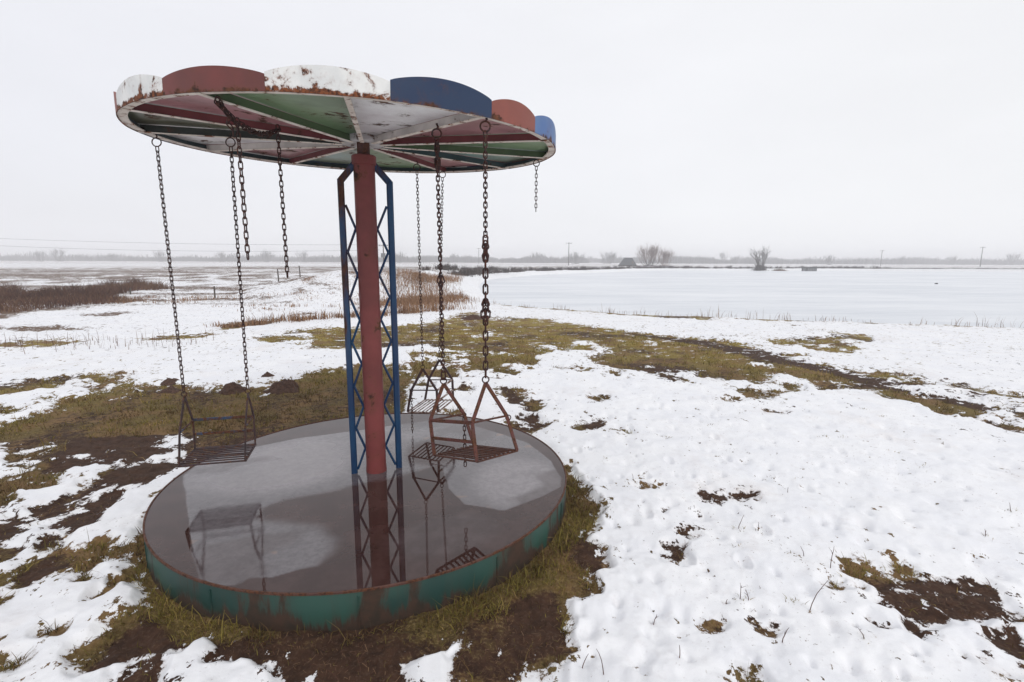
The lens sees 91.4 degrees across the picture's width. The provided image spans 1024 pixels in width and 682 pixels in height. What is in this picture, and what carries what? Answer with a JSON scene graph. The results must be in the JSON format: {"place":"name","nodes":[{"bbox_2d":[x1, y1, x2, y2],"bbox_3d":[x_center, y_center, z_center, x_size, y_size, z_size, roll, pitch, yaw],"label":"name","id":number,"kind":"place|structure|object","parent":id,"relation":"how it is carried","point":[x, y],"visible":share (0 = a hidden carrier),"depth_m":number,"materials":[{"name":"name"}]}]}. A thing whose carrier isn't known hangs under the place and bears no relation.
{"place":"outdoors","nodes":[
{"label":"outdoors","id":0,"kind":"place"},
{"bbox_2d":[0,261,1023,681],"bbox_3d":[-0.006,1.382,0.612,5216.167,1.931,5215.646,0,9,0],"label":"ground","id":1,"kind":"structure","parent":0,"point":[682,443],"depth_m":3.91,"materials":[{"name":"white snow"}]},
{"bbox_2d":[31,250,45,260],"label":"bare tree","id":2,"kind":"object","parent":1,"relation":"on","point":[39,254],"visible":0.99,"depth_m":325.17,"materials":[{"name":"grey plant"}]},
{"bbox_2d":[49,249,67,260],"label":"bare tree","id":3,"kind":"object","parent":1,"relation":"on","point":[57,252],"visible":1,"depth_m":325.19,"materials":[{"name":"grey plant"}]},
{"bbox_2d":[0,277,169,313],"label":"dry brush","id":4,"kind":"object","parent":1,"relation":"on","point":[72,295],"visible":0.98,"depth_m":21.02,"materials":[{"name":"brown plant"}]},
{"bbox_2d":[0,328,215,352],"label":"dry weeds","id":5,"kind":"object","parent":1,"relation":"on","point":[92,340],"visible":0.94,"depth_m":9.82,"materials":[{"name":"brown plant"}]},
{"bbox_2d":[104,252,118,260],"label":"bare tree","id":6,"kind":"object","parent":1,"relation":"on","point":[111,257],"visible":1,"depth_m":354.74,"materials":[{"name":"grey plant"}]},
{"bbox_2d":[153,248,165,261],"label":"bare tree","id":7,"kind":"object","parent":1,"relation":"on","point":[159,253],"visible":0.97,"depth_m":335.69,"materials":[{"name":"grey plant"}]},
{"bbox_2d":[160,378,178,385],"bbox_3d":[-4.729,0.552,6.903,0.274,0.085,0.279,0,9,0],"label":"molehill","id":8,"kind":"object","parent":1,"relation":"on","point":[169,382],"visible":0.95,"depth_m":6.84,"materials":[{"name":"soil"}]},
{"bbox_2d":[158,386,181,393],"bbox_3d":[-4.437,0.637,6.490,0.304,0.121,0.275,0,9,0],"label":"molehill","id":9,"kind":"object","parent":1,"relation":"on","point":[172,389],"visible":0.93,"depth_m":6.43,"materials":[{"name":"soil"}]},
{"bbox_2d":[215,251,229,261],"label":"bare tree","id":10,"kind":"object","parent":1,"relation":"on","point":[222,255],"visible":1,"depth_m":354.87,"materials":[{"name":"grey plant"}]},
{"bbox_2d":[218,382,246,394],"bbox_3d":[-3.624,0.613,6.482,0.365,0.182,0.329,-3,10,-20],"label":"molehill","id":11,"kind":"object","parent":1,"relation":"on","point":[228,387],"visible":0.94,"depth_m":6.41,"materials":[{"name":"soil"}]},
{"bbox_2d":[261,249,273,261],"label":"bare tree","id":12,"kind":"object","parent":1,"relation":"on","point":[267,255],"visible":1,"depth_m":345.12,"materials":[{"name":"grey plant"}]},
{"bbox_2d":[261,372,274,376],"bbox_3d":[-3.497,0.487,7.181,0.245,0.102,0.202,0,9,0],"label":"molehill","id":13,"kind":"object","parent":1,"relation":"on","point":[267,374],"visible":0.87,"depth_m":7.13,"materials":[{"name":"soil"}]},
{"bbox_2d":[76,268,476,327],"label":"dry reeds","id":14,"kind":"object","parent":1,"relation":"on","point":[430,300],"visible":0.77,"depth_m":19.65,"materials":[{"name":"brown plant"}]},
{"bbox_2d":[263,378,299,394],"bbox_3d":[-2.986,0.591,6.555,0.481,0.193,0.462,0,9,0],"label":"molehill","id":15,"kind":"object","parent":1,"relation":"on","point":[285,385],"visible":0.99,"depth_m":6.45,"materials":[{"name":"soil"}]},
{"bbox_2d":[296,252,308,261],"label":"bare tree","id":16,"kind":"object","parent":1,"relation":"on","point":[304,254],"visible":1,"depth_m":344.42,"materials":[{"name":"grey plant"}]},
{"bbox_2d":[113,65,566,631],"bbox_3d":[-0.965,-0.091,3.414,2.706,2.711,2.706,0,9,0],"label":"carousel","id":17,"kind":"object","parent":1,"relation":"on","point":[361,127],"visible":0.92,"depth_m":2.66,"materials":[{"name":"multicoloured metal"}]},
{"bbox_2d":[151,133,256,466],"bbox_3d":[-1.920,-0.249,3.124,0.510,2.032,0.326,-2,9,-15],"label":"swing chair","id":18,"kind":"object","parent":17,"relation":"hanging from","point":[211,458],"visible":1,"depth_m":3.19,"materials":[{"name":"metal"}]},
{"bbox_2d":[234,117,249,259],"bbox_3d":[-1.234,-0.691,2.289,0.019,0.634,0.019,9,12,43],"label":"loose chain","id":19,"kind":"object","parent":17,"relation":"hanging from","point":[242,186],"visible":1,"depth_m":2.29,"materials":[{"name":"metal"}]},
{"bbox_2d":[214,95,280,136],"bbox_3d":[-1.255,-1.029,2.411,0.049,0.169,0.556,0,9,0],"label":"loose chain","id":20,"kind":"object","parent":17,"relation":"hanging from","point":[230,116],"visible":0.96,"depth_m":2.28,"materials":[{"name":"metal"}]},
{"bbox_2d":[275,124,288,277],"bbox_3d":[-1.249,-0.752,2.720,0.019,0.815,0.019,9,13,43],"label":"loose chain","id":21,"kind":"object","parent":17,"relation":"hanging from","point":[282,208],"visible":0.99,"depth_m":2.72,"materials":[{"name":"metal"}]},
{"bbox_2d":[145,413,564,592],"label":"standing water","id":22,"kind":"structure","parent":17,"relation":"in","point":[301,509],"depth_m":3.02,"materials":[{"name":"grey liquid"}]},
{"bbox_2d":[407,161,453,432],"bbox_3d":[-0.717,-0.334,4.255,0.299,2.248,0.449,3,9,15],"label":"swing chair","id":23,"kind":"object","parent":17,"relation":"hanging from","point":[411,390],"visible":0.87,"depth_m":4.27,"materials":[{"name":"metal"}]},
{"bbox_2d":[428,118,518,466],"bbox_3d":[-0.232,-0.155,2.768,0.488,1.983,0.322,9,13,44],"label":"swing chair","id":24,"kind":"object","parent":17,"relation":"hanging from","point":[485,452],"visible":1,"depth_m":2.73,"materials":[{"name":"metal"}]},
{"bbox_2d":[533,160,539,211],"bbox_3d":[0.176,-1.128,3.638,0.048,0.370,0.020,-4,10,-23],"label":"loose chain","id":25,"kind":"object","parent":17,"relation":"hanging from","point":[536,178],"visible":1,"depth_m":3.62,"materials":[{"name":"metal"}]},
{"bbox_2d":[378,245,387,266],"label":"utility pole","id":26,"kind":"object","parent":1,"relation":"on","point":[383,254],"visible":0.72,"depth_m":115.93,"materials":[{"name":"grey wood"}]},
{"bbox_2d":[0,238,267,244],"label":"power line","id":27,"kind":"object","parent":26,"relation":"attached to","point":[175,243],"visible":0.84,"depth_m":116.67,"materials":[{"name":"grey metal"}]},
{"bbox_2d":[395,251,406,262],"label":"bare tree","id":28,"kind":"object","parent":1,"relation":"on","point":[397,256],"visible":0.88,"depth_m":345.06,"materials":[{"name":"grey plant"}]},
{"bbox_2d":[460,314,482,319],"bbox_3d":[-1.149,-0.689,14.637,0.710,0.190,0.651,-6,11,-34],"label":"molehill","id":29,"kind":"object","parent":1,"relation":"on","point":[472,317],"visible":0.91,"depth_m":14.54,"materials":[{"name":"soil"}]},
{"bbox_2d":[0,390,1009,681],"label":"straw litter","id":30,"kind":"object","parent":1,"relation":"on","point":[448,624],"visible":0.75,"depth_m":2.25,"materials":[{"name":"beige plant"}]},
{"bbox_2d":[0,324,1023,681],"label":"grass","id":31,"kind":"structure","parent":1,"relation":"on","point":[574,516],"depth_m":4.48,"materials":[{"name":"plant"}]},
{"bbox_2d":[0,250,1023,264],"bbox_3d":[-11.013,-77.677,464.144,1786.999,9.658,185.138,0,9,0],"label":"wood","id":32,"kind":"object","parent":1,"relation":"on","point":[675,260],"visible":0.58,"depth_m":389.23,"materials":[{"name":"grey plant"}]},
{"bbox_2d":[569,251,585,263],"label":"bare tree","id":33,"kind":"object","parent":1,"relation":"on","point":[575,257],"visible":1,"depth_m":295.82,"materials":[{"name":"grey plant"}]},
{"bbox_2d":[600,251,616,263],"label":"bare tree","id":34,"kind":"object","parent":1,"relation":"on","point":[610,256],"visible":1,"depth_m":316.10,"materials":[{"name":"grey plant"}]},
{"bbox_2d":[618,258,635,265],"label":"field hut","id":35,"kind":"object","parent":1,"relation":"on","point":[628,261],"visible":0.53,"depth_m":149.07,"materials":[{"name":"grey"}]},
{"bbox_2d":[635,242,667,265],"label":"bare tree","id":36,"kind":"object","parent":1,"relation":"on","point":[653,251],"visible":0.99,"depth_m":157.01,"materials":[{"name":"grey plant"}]},
{"bbox_2d":[654,248,675,265],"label":"bare tree","id":37,"kind":"object","parent":1,"relation":"on","point":[665,255],"visible":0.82,"depth_m":160.61,"materials":[{"name":"grey plant"}]},
{"bbox_2d":[422,261,1023,276],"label":"shrubs","id":38,"kind":"object","parent":1,"relation":"on","point":[465,271],"visible":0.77,"depth_m":91.62,"materials":[{"name":"brown plant"}]},
{"bbox_2d":[719,251,726,263],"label":"bare tree","id":39,"kind":"object","parent":1,"relation":"on","point":[723,255],"visible":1,"depth_m":374.60,"materials":[{"name":"grey plant"}]},
{"bbox_2d":[471,297,1023,327],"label":"shore reeds","id":40,"kind":"object","parent":1,"relation":"on","point":[787,318],"visible":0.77,"depth_m":14.69,"materials":[{"name":"brown plant"}]},
{"bbox_2d":[749,244,772,266],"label":"bare tree","id":41,"kind":"object","parent":1,"relation":"on","point":[757,259],"visible":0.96,"depth_m":120.41,"materials":[{"name":"grey plant"}]},
{"bbox_2d":[754,262,768,270],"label":"bush","id":42,"kind":"object","parent":1,"relation":"on","point":[760,267],"visible":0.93,"depth_m":118.87,"materials":[{"name":"grey plant"}]},
{"bbox_2d":[757,245,770,264],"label":"bare tree","id":43,"kind":"object","parent":1,"relation":"on","point":[762,253],"visible":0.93,"depth_m":121.13,"materials":[{"name":"grey plant"}]},
{"bbox_2d":[548,353,1022,643],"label":"grass tufts","id":44,"kind":"object","parent":1,"relation":"on","point":[802,477],"visible":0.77,"depth_m":3.34,"materials":[{"name":"brown plant"}]},
{"bbox_2d":[582,474,1010,674],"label":"dead stems","id":45,"kind":"object","parent":1,"relation":"on","point":[788,628],"visible":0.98,"depth_m":2.41,"materials":[{"name":"plant"}]},
{"bbox_2d":[802,267,816,270],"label":"jetty","id":46,"kind":"object","parent":1,"relation":"on","point":[809,269],"visible":0.74,"depth_m":117.09,"materials":[{"name":"grey wood"}]},
{"bbox_2d":[823,254,835,264],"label":"bare tree","id":47,"kind":"object","parent":1,"relation":"on","point":[828,260],"visible":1,"depth_m":295.46,"materials":[{"name":"grey plant"}]},
{"bbox_2d":[893,256,904,264],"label":"bare tree","id":48,"kind":"object","parent":1,"relation":"on","point":[901,260],"visible":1,"depth_m":374.99,"materials":[{"name":"grey plant"}]},
{"bbox_2d":[946,254,957,264],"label":"bare tree","id":49,"kind":"object","parent":1,"relation":"on","point":[954,258],"visible":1,"depth_m":355.25,"materials":[{"name":"grey plant"}]},
{"bbox_2d":[1006,252,1021,264],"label":"bare tree","id":50,"kind":"object","parent":1,"relation":"on","point":[1012,257],"visible":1,"depth_m":355.05,"materials":[{"name":"grey plant"}]},
{"bbox_2d":[0,0,1023,260],"label":"sky","id":51,"kind":"structure","parent":0,"point":[803,129],"materials":[{"name":"white"}]},
{"bbox_2d":[479,270,1023,327],"bbox_3d":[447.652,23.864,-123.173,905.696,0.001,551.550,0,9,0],"label":"frozen pond","id":52,"kind":"structure","parent":0,"point":[902,297],"depth_m":32.86,"materials":[{"name":"white ice"}]}
]}

